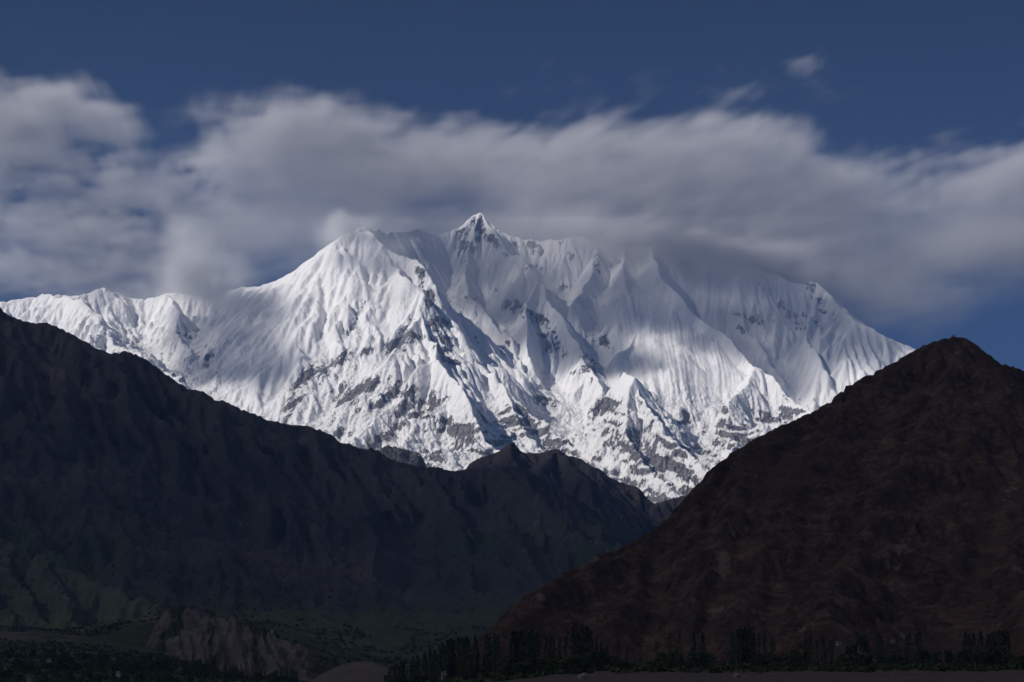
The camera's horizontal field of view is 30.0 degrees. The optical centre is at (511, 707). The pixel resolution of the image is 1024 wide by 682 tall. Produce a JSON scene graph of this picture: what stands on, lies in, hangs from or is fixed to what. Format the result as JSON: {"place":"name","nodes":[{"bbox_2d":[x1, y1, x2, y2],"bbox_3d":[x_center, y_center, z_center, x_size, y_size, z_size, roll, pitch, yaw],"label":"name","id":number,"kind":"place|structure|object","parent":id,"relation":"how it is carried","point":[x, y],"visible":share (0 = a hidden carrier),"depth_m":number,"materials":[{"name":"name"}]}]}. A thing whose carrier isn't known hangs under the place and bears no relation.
{"place":"outdoors","nodes":[
{"label":"outdoors","id":0,"kind":"place"},
{"bbox_2d":[144,604,320,680],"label":"eroded bluff","id":1,"kind":"structure","parent":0,"point":[183,632],"depth_m":3333.44,"materials":[{"name":"grey stone"}]},
{"bbox_2d":[0,307,628,634],"bbox_3d":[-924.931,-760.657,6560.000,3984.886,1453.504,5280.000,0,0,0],"label":"mountain","id":2,"kind":"structure","parent":0,"point":[79,418],"depth_m":6167.21,"materials":[{"name":"grey stone"}]},
{"bbox_2d":[0,477,478,630],"bbox_3d":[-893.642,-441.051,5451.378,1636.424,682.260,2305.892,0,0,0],"label":"mountain scrub","id":3,"kind":"object","parent":2,"relation":"on","point":[264,609],"visible":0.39,"depth_m":5308.47,"materials":[{"name":"green plant"}]},
{"bbox_2d":[311,661,405,681],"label":"hillock","id":4,"kind":"structure","parent":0,"point":[365,671],"depth_m":2844.56,"materials":[{"name":"soil"}]},
{"bbox_2d":[375,445,426,467],"bbox_3d":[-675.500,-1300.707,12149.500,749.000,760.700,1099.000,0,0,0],"label":"rocky spur","id":5,"kind":"structure","parent":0,"point":[400,454],"depth_m":12156.65,"materials":[{"name":"grey stone"}]},
{"bbox_2d":[0,213,915,503],"bbox_3d":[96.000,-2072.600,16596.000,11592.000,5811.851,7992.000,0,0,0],"label":"snow mountain","id":6,"kind":"structure","parent":0,"point":[654,373],"depth_m":16601.24,"materials":[{"name":"white snow"}]},
{"bbox_2d":[0,615,1023,681],"bbox_3d":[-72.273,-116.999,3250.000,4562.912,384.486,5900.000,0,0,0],"label":"valley floor","id":7,"kind":"structure","parent":0,"point":[131,636],"depth_m":3107.62,"materials":[{"name":"green plant"}]},
{"bbox_2d":[120,674,129,681],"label":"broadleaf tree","id":8,"kind":"object","parent":7,"relation":"on","point":[125,677],"visible":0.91,"depth_m":1971.02,"materials":[{"name":"green plant"}]},
{"bbox_2d":[0,554,491,670],"bbox_3d":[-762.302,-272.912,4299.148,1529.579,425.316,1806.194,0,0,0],"label":"valley scrub","id":9,"kind":"object","parent":7,"relation":"on","point":[117,628],"visible":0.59,"depth_m":4215.32,"materials":[{"name":"green plant"}]},
{"bbox_2d":[253,671,263,679],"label":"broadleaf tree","id":10,"kind":"object","parent":7,"relation":"on","point":[258,676],"visible":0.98,"depth_m":2270.03,"materials":[{"name":"green plant"}]},
{"bbox_2d":[394,663,399,681],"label":"poplar tree","id":11,"kind":"object","parent":7,"relation":"on","point":[395,670],"visible":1,"depth_m":1539.83,"materials":[{"name":"green plant"}]},
{"bbox_2d":[398,660,403,681],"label":"poplar tree","id":12,"kind":"object","parent":7,"relation":"on","point":[400,674],"visible":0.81,"depth_m":1648.57,"materials":[{"name":"green plant"}]},
{"bbox_2d":[409,656,415,681],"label":"poplar tree","id":13,"kind":"object","parent":7,"relation":"on","point":[412,661],"visible":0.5,"depth_m":1590.90,"materials":[{"name":"green plant"}]},
{"bbox_2d":[421,652,428,681],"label":"poplar tree","id":14,"kind":"object","parent":7,"relation":"on","point":[425,664],"visible":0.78,"depth_m":1595.49,"materials":[{"name":"green plant"}]},
{"bbox_2d":[426,648,433,679],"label":"poplar tree","id":15,"kind":"object","parent":7,"relation":"on","point":[429,658],"visible":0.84,"depth_m":1568.58,"materials":[{"name":"green plant"}]},
{"bbox_2d":[431,649,437,675],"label":"poplar tree","id":16,"kind":"object","parent":7,"relation":"on","point":[434,659],"visible":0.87,"depth_m":1538.29,"materials":[{"name":"green plant"}]},
{"bbox_2d":[429,675,440,681],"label":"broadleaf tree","id":17,"kind":"object","parent":7,"relation":"on","point":[435,678],"visible":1,"depth_m":1503.10,"materials":[{"name":"green plant"}]},
{"bbox_2d":[436,645,443,678],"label":"poplar tree","id":18,"kind":"object","parent":7,"relation":"on","point":[440,659],"visible":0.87,"depth_m":1562.69,"materials":[{"name":"green plant"}]},
{"bbox_2d":[438,642,445,670],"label":"poplar tree","id":19,"kind":"object","parent":7,"relation":"on","point":[442,649],"visible":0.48,"depth_m":1605.13,"materials":[{"name":"green plant"}]},
{"bbox_2d":[443,640,452,681],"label":"poplar tree","id":20,"kind":"object","parent":7,"relation":"on","point":[448,658],"visible":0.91,"depth_m":1556.14,"materials":[{"name":"green plant"}]},
{"bbox_2d":[446,638,455,676],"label":"poplar tree","id":21,"kind":"object","parent":7,"relation":"on","point":[450,646],"visible":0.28,"depth_m":1579.01,"materials":[{"name":"green plant"}]},
{"bbox_2d":[449,639,455,678],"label":"poplar tree","id":22,"kind":"object","parent":7,"relation":"on","point":[453,650],"visible":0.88,"depth_m":1559.30,"materials":[{"name":"green plant"}]},
{"bbox_2d":[454,637,462,674],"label":"poplar tree","id":23,"kind":"object","parent":7,"relation":"on","point":[457,648],"visible":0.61,"depth_m":1542.55,"materials":[{"name":"green plant"}]},
{"bbox_2d":[456,637,466,679],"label":"poplar tree","id":24,"kind":"object","parent":7,"relation":"on","point":[461,656],"visible":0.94,"depth_m":1505.32,"materials":[{"name":"green plant"}]},
{"bbox_2d":[462,635,469,672],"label":"poplar tree","id":25,"kind":"object","parent":7,"relation":"on","point":[465,639],"visible":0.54,"depth_m":1537.17,"materials":[{"name":"green plant"}]},
{"bbox_2d":[465,638,471,670],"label":"poplar tree","id":26,"kind":"object","parent":7,"relation":"on","point":[468,652],"visible":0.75,"depth_m":1521.39,"materials":[{"name":"green plant"}]},
{"bbox_2d":[471,634,478,672],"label":"poplar tree","id":27,"kind":"object","parent":7,"relation":"on","point":[475,655],"visible":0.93,"depth_m":1530.46,"materials":[{"name":"green plant"}]},
{"bbox_2d":[482,633,489,671],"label":"poplar tree","id":28,"kind":"object","parent":7,"relation":"on","point":[486,642],"visible":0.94,"depth_m":1553.38,"materials":[{"name":"green plant"}]},
{"bbox_2d":[487,637,491,669],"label":"poplar tree","id":29,"kind":"object","parent":7,"relation":"on","point":[489,645],"visible":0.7,"depth_m":1557.76,"materials":[{"name":"green plant"}]},
{"bbox_2d":[490,632,496,673],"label":"poplar tree","id":30,"kind":"object","parent":7,"relation":"on","point":[492,655],"visible":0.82,"depth_m":1522.74,"materials":[{"name":"green plant"}]},
{"bbox_2d":[493,634,500,669],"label":"poplar tree","id":31,"kind":"object","parent":7,"relation":"on","point":[497,642],"visible":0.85,"depth_m":1497.69,"materials":[{"name":"green plant"}]},
{"bbox_2d":[501,662,513,675],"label":"broadleaf tree","id":32,"kind":"object","parent":7,"relation":"on","point":[506,665],"visible":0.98,"depth_m":1444.72,"materials":[{"name":"green plant"}]},
{"bbox_2d":[0,637,1022,681],"bbox_3d":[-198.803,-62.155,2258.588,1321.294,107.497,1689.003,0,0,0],"label":"undergrowth","id":33,"kind":"object","parent":7,"relation":"on","point":[718,666],"visible":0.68,"depth_m":1482.46,"materials":[{"name":"green plant"}]},
{"bbox_2d":[507,630,518,675],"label":"poplar tree","id":34,"kind":"object","parent":7,"relation":"on","point":[513,642],"visible":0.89,"depth_m":1475.19,"materials":[{"name":"green plant"}]},
{"bbox_2d":[507,661,530,674],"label":"broadleaf tree","id":35,"kind":"object","parent":7,"relation":"on","point":[518,667],"visible":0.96,"depth_m":1441.87,"materials":[{"name":"green plant"}]},
{"bbox_2d":[514,631,525,662],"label":"poplar tree","id":36,"kind":"object","parent":7,"relation":"on","point":[519,639],"visible":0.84,"depth_m":1475.09,"materials":[{"name":"green plant"}]},
{"bbox_2d":[520,629,526,662],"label":"poplar tree","id":37,"kind":"object","parent":7,"relation":"on","point":[524,641],"visible":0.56,"depth_m":1489.74,"materials":[{"name":"green plant"}]},
{"bbox_2d":[525,631,531,662],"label":"poplar tree","id":38,"kind":"object","parent":7,"relation":"on","point":[527,643],"visible":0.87,"depth_m":1517.64,"materials":[{"name":"green plant"}]},
{"bbox_2d":[527,628,537,668],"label":"poplar tree","id":39,"kind":"object","parent":7,"relation":"on","point":[532,637],"visible":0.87,"depth_m":1507.00,"materials":[{"name":"green plant"}]},
{"bbox_2d":[531,630,541,669],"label":"poplar tree","id":40,"kind":"object","parent":7,"relation":"on","point":[535,659],"visible":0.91,"depth_m":1492.56,"materials":[{"name":"green plant"}]},
{"bbox_2d":[548,632,553,657],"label":"poplar tree","id":41,"kind":"object","parent":7,"relation":"on","point":[549,647],"visible":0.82,"depth_m":1549.83,"materials":[{"name":"green plant"}]},
{"bbox_2d":[558,637,561,659],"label":"poplar tree","id":42,"kind":"object","parent":7,"relation":"on","point":[559,652],"visible":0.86,"depth_m":1483.11,"materials":[{"name":"green plant"}]},
{"bbox_2d":[558,658,572,673],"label":"broadleaf tree","id":43,"kind":"object","parent":7,"relation":"on","point":[561,662],"visible":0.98,"depth_m":1431.49,"materials":[{"name":"green plant"}]},
{"bbox_2d":[563,635,567,657],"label":"poplar tree","id":44,"kind":"object","parent":7,"relation":"on","point":[565,646],"visible":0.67,"depth_m":1496.54,"materials":[{"name":"green plant"}]},
{"bbox_2d":[568,629,579,656],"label":"poplar tree","id":45,"kind":"object","parent":7,"relation":"on","point":[573,634],"visible":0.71,"depth_m":1499.62,"materials":[{"name":"green plant"}]},
{"bbox_2d":[574,632,580,654],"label":"poplar tree","id":46,"kind":"object","parent":7,"relation":"on","point":[577,640],"visible":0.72,"depth_m":1492.33,"materials":[{"name":"green plant"}]},
{"bbox_2d":[578,626,586,655],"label":"poplar tree","id":47,"kind":"object","parent":7,"relation":"on","point":[582,634],"visible":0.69,"depth_m":1505.56,"materials":[{"name":"green plant"}]},
{"bbox_2d":[582,626,591,653],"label":"poplar tree","id":48,"kind":"object","parent":7,"relation":"on","point":[586,628],"visible":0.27,"depth_m":1555.58,"materials":[{"name":"green plant"}]},
{"bbox_2d":[586,630,594,654],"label":"poplar tree","id":49,"kind":"object","parent":7,"relation":"on","point":[590,640],"visible":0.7,"depth_m":1486.31,"materials":[{"name":"green plant"}]},
{"bbox_2d":[587,654,602,670],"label":"broadleaf tree","id":50,"kind":"object","parent":7,"relation":"on","point":[595,662],"visible":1,"depth_m":1437.30,"materials":[{"name":"green plant"}]},
{"bbox_2d":[610,656,621,665],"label":"broadleaf tree","id":51,"kind":"object","parent":7,"relation":"on","point":[617,661],"visible":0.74,"depth_m":1476.19,"materials":[{"name":"green plant"}]},
{"bbox_2d":[616,660,630,668],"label":"broadleaf tree","id":52,"kind":"object","parent":7,"relation":"on","point":[623,662],"visible":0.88,"depth_m":1448.21,"materials":[{"name":"green plant"}]},
{"bbox_2d":[645,661,659,670],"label":"broadleaf tree","id":53,"kind":"object","parent":7,"relation":"on","point":[652,663],"visible":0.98,"depth_m":1427.60,"materials":[{"name":"green plant"}]},
{"bbox_2d":[654,651,668,661],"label":"broadleaf tree","id":54,"kind":"object","parent":7,"relation":"on","point":[662,655],"visible":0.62,"depth_m":1541.91,"materials":[{"name":"green plant"}]},
{"bbox_2d":[666,634,672,656],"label":"poplar tree","id":55,"kind":"object","parent":7,"relation":"on","point":[669,647],"visible":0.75,"depth_m":1518.13,"materials":[{"name":"green plant"}]},
{"bbox_2d":[665,657,680,666],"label":"broadleaf tree","id":56,"kind":"object","parent":7,"relation":"on","point":[670,660],"visible":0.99,"depth_m":1459.29,"materials":[{"name":"green plant"}]},
{"bbox_2d":[666,650,685,662],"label":"broadleaf tree","id":57,"kind":"object","parent":7,"relation":"on","point":[675,653],"visible":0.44,"depth_m":1512.75,"materials":[{"name":"green plant"}]},
{"bbox_2d":[675,632,682,655],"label":"poplar tree","id":58,"kind":"object","parent":7,"relation":"on","point":[679,640],"visible":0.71,"depth_m":1534.42,"materials":[{"name":"green plant"}]},
{"bbox_2d":[674,655,686,665],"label":"broadleaf tree","id":59,"kind":"object","parent":7,"relation":"on","point":[681,662],"visible":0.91,"depth_m":1470.43,"materials":[{"name":"green plant"}]},
{"bbox_2d":[690,632,696,651],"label":"poplar tree","id":60,"kind":"object","parent":7,"relation":"on","point":[693,643],"visible":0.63,"depth_m":1551.58,"materials":[{"name":"green plant"}]},
{"bbox_2d":[686,651,704,666],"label":"broadleaf tree","id":61,"kind":"object","parent":7,"relation":"on","point":[694,657],"visible":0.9,"depth_m":1462.32,"materials":[{"name":"green plant"}]},
{"bbox_2d":[697,630,706,661],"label":"poplar tree","id":62,"kind":"object","parent":7,"relation":"on","point":[701,648],"visible":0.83,"depth_m":1489.55,"materials":[{"name":"green plant"}]},
{"bbox_2d":[704,653,716,663],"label":"broadleaf tree","id":63,"kind":"object","parent":7,"relation":"on","point":[709,655],"visible":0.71,"depth_m":1533.94,"materials":[{"name":"green plant"}]},
{"bbox_2d":[732,629,738,663],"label":"poplar tree","id":64,"kind":"object","parent":7,"relation":"on","point":[735,644],"visible":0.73,"depth_m":1498.48,"materials":[{"name":"green plant"}]},
{"bbox_2d":[735,627,744,664],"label":"poplar tree","id":65,"kind":"object","parent":7,"relation":"on","point":[739,638],"visible":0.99,"depth_m":1480.06,"materials":[{"name":"green plant"}]},
{"bbox_2d":[740,628,750,663],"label":"poplar tree","id":66,"kind":"object","parent":7,"relation":"on","point":[746,650],"visible":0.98,"depth_m":1479.33,"materials":[{"name":"green plant"}]},
{"bbox_2d":[745,630,751,662],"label":"poplar tree","id":67,"kind":"object","parent":7,"relation":"on","point":[749,638],"visible":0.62,"depth_m":1519.66,"materials":[{"name":"green plant"}]},
{"bbox_2d":[750,632,757,662],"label":"poplar tree","id":68,"kind":"object","parent":7,"relation":"on","point":[754,649],"visible":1,"depth_m":1486.46,"materials":[{"name":"green plant"}]},
{"bbox_2d":[756,634,760,658],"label":"poplar tree","id":69,"kind":"object","parent":7,"relation":"on","point":[758,645],"visible":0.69,"depth_m":1530.49,"materials":[{"name":"green plant"}]},
{"bbox_2d":[754,652,770,666],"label":"broadleaf tree","id":70,"kind":"object","parent":7,"relation":"on","point":[762,656],"visible":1,"depth_m":1473.28,"materials":[{"name":"green plant"}]},
{"bbox_2d":[761,636,767,660],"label":"poplar tree","id":71,"kind":"object","parent":7,"relation":"on","point":[764,646],"visible":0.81,"depth_m":1486.63,"materials":[{"name":"green plant"}]},
{"bbox_2d":[769,635,775,664],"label":"poplar tree","id":72,"kind":"object","parent":7,"relation":"on","point":[771,658],"visible":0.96,"depth_m":1514.67,"materials":[{"name":"green plant"}]},
{"bbox_2d":[783,650,802,661],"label":"broadleaf tree","id":73,"kind":"object","parent":7,"relation":"on","point":[791,652],"visible":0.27,"depth_m":1519.52,"materials":[{"name":"green plant"}]},
{"bbox_2d":[785,653,802,666],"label":"broadleaf tree","id":74,"kind":"object","parent":7,"relation":"on","point":[798,661],"visible":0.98,"depth_m":1443.59,"materials":[{"name":"green plant"}]},
{"bbox_2d":[807,635,813,666],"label":"poplar tree","id":75,"kind":"object","parent":7,"relation":"on","point":[810,660],"visible":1,"depth_m":1480.97,"materials":[{"name":"green plant"}]},
{"bbox_2d":[814,639,818,660],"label":"poplar tree","id":76,"kind":"object","parent":7,"relation":"on","point":[816,652],"visible":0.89,"depth_m":1501.92,"materials":[{"name":"green plant"}]},
{"bbox_2d":[820,636,827,663],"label":"poplar tree","id":77,"kind":"object","parent":7,"relation":"on","point":[824,651],"visible":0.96,"depth_m":1520.95,"materials":[{"name":"green plant"}]},
{"bbox_2d":[845,635,871,663],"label":"broadleaf tree","id":78,"kind":"object","parent":7,"relation":"on","point":[860,641],"visible":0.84,"depth_m":1490.34,"materials":[{"name":"green plant"}]},
{"bbox_2d":[878,635,884,662],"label":"poplar tree","id":79,"kind":"object","parent":7,"relation":"on","point":[881,646],"visible":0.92,"depth_m":1514.80,"materials":[{"name":"green plant"}]},
{"bbox_2d":[904,635,908,663],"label":"poplar tree","id":80,"kind":"object","parent":7,"relation":"on","point":[905,642],"visible":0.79,"depth_m":1523.28,"materials":[{"name":"green plant"}]},
{"bbox_2d":[905,632,913,664],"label":"poplar tree","id":81,"kind":"object","parent":7,"relation":"on","point":[909,651],"visible":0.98,"depth_m":1506.84,"materials":[{"name":"green plant"}]},
{"bbox_2d":[912,633,920,663],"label":"poplar tree","id":82,"kind":"object","parent":7,"relation":"on","point":[916,642],"visible":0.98,"depth_m":1481.38,"materials":[{"name":"green plant"}]},
{"bbox_2d":[917,631,923,662],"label":"poplar tree","id":83,"kind":"object","parent":7,"relation":"on","point":[920,641],"visible":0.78,"depth_m":1549.10,"materials":[{"name":"green plant"}]},
{"bbox_2d":[917,649,930,662],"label":"broadleaf tree","id":84,"kind":"object","parent":7,"relation":"on","point":[925,656],"visible":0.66,"depth_m":1552.63,"materials":[{"name":"green plant"}]},
{"bbox_2d":[943,649,954,663],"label":"broadleaf tree","id":85,"kind":"object","parent":7,"relation":"on","point":[948,654],"visible":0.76,"depth_m":1538.12,"materials":[{"name":"green plant"}]},
{"bbox_2d":[945,655,966,669],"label":"broadleaf tree","id":86,"kind":"object","parent":7,"relation":"on","point":[957,661],"visible":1,"depth_m":1427.38,"materials":[{"name":"green plant"}]},
{"bbox_2d":[955,650,969,662],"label":"broadleaf tree","id":87,"kind":"object","parent":7,"relation":"on","point":[966,658],"visible":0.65,"depth_m":1491.13,"materials":[{"name":"green plant"}]},
{"bbox_2d":[962,631,967,655],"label":"poplar tree","id":88,"kind":"object","parent":7,"relation":"on","point":[965,641],"visible":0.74,"depth_m":1536.82,"materials":[{"name":"green plant"}]},
{"bbox_2d":[967,634,971,664],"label":"poplar tree","id":89,"kind":"object","parent":7,"relation":"on","point":[969,645],"visible":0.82,"depth_m":1514.06,"materials":[{"name":"green plant"}]},
{"bbox_2d":[970,632,977,659],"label":"poplar tree","id":90,"kind":"object","parent":7,"relation":"on","point":[973,642],"visible":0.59,"depth_m":1538.59,"materials":[{"name":"green plant"}]},
{"bbox_2d":[976,630,984,662],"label":"poplar tree","id":91,"kind":"object","parent":7,"relation":"on","point":[980,643],"visible":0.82,"depth_m":1482.00,"materials":[{"name":"green plant"}]},
{"bbox_2d":[978,650,997,665],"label":"broadleaf tree","id":92,"kind":"object","parent":7,"relation":"on","point":[986,657],"visible":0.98,"depth_m":1453.68,"materials":[{"name":"green plant"}]},
{"bbox_2d":[988,631,995,651],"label":"poplar tree","id":93,"kind":"object","parent":7,"relation":"on","point":[992,638],"visible":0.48,"depth_m":1530.84,"materials":[{"name":"green plant"}]},
{"bbox_2d":[992,629,1003,664],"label":"poplar tree","id":94,"kind":"object","parent":7,"relation":"on","point":[998,635],"visible":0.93,"depth_m":1475.28,"materials":[{"name":"green plant"}]},
{"bbox_2d":[1000,631,1007,659],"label":"poplar tree","id":95,"kind":"object","parent":7,"relation":"on","point":[1004,644],"visible":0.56,"depth_m":1526.50,"materials":[{"name":"green plant"}]},
{"bbox_2d":[1005,630,1011,660],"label":"poplar tree","id":96,"kind":"object","parent":7,"relation":"on","point":[1007,640],"visible":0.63,"depth_m":1551.18,"materials":[{"name":"green plant"}]},
{"bbox_2d":[1008,655,1020,666],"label":"broadleaf tree","id":97,"kind":"object","parent":7,"relation":"on","point":[1015,658],"visible":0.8,"depth_m":1439.98,"materials":[{"name":"green plant"}]},
{"bbox_2d":[1015,655,1023,669],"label":"broadleaf tree","id":98,"kind":"object","parent":7,"relation":"on","point":[1021,661],"visible":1,"depth_m":1426.29,"materials":[{"name":"green plant"}]},
{"bbox_2d":[0,0,1023,370],"label":"sky","id":99,"kind":"structure","parent":0,"point":[868,152],"materials":[{"name":"blue"}]},
{"bbox_2d":[466,443,686,543],"bbox_3d":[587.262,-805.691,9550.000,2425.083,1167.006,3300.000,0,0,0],"label":"ridge","id":100,"kind":"structure","parent":0,"point":[629,514],"depth_m":9833.90,"materials":[{"name":"grey stone"}]},
{"bbox_2d":[438,336,1023,674],"bbox_3d":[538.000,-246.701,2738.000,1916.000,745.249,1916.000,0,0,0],"label":"hill","id":101,"kind":"structure","parent":0,"point":[887,502],"depth_m":2495.24,"materials":[{"name":"brown stone"}]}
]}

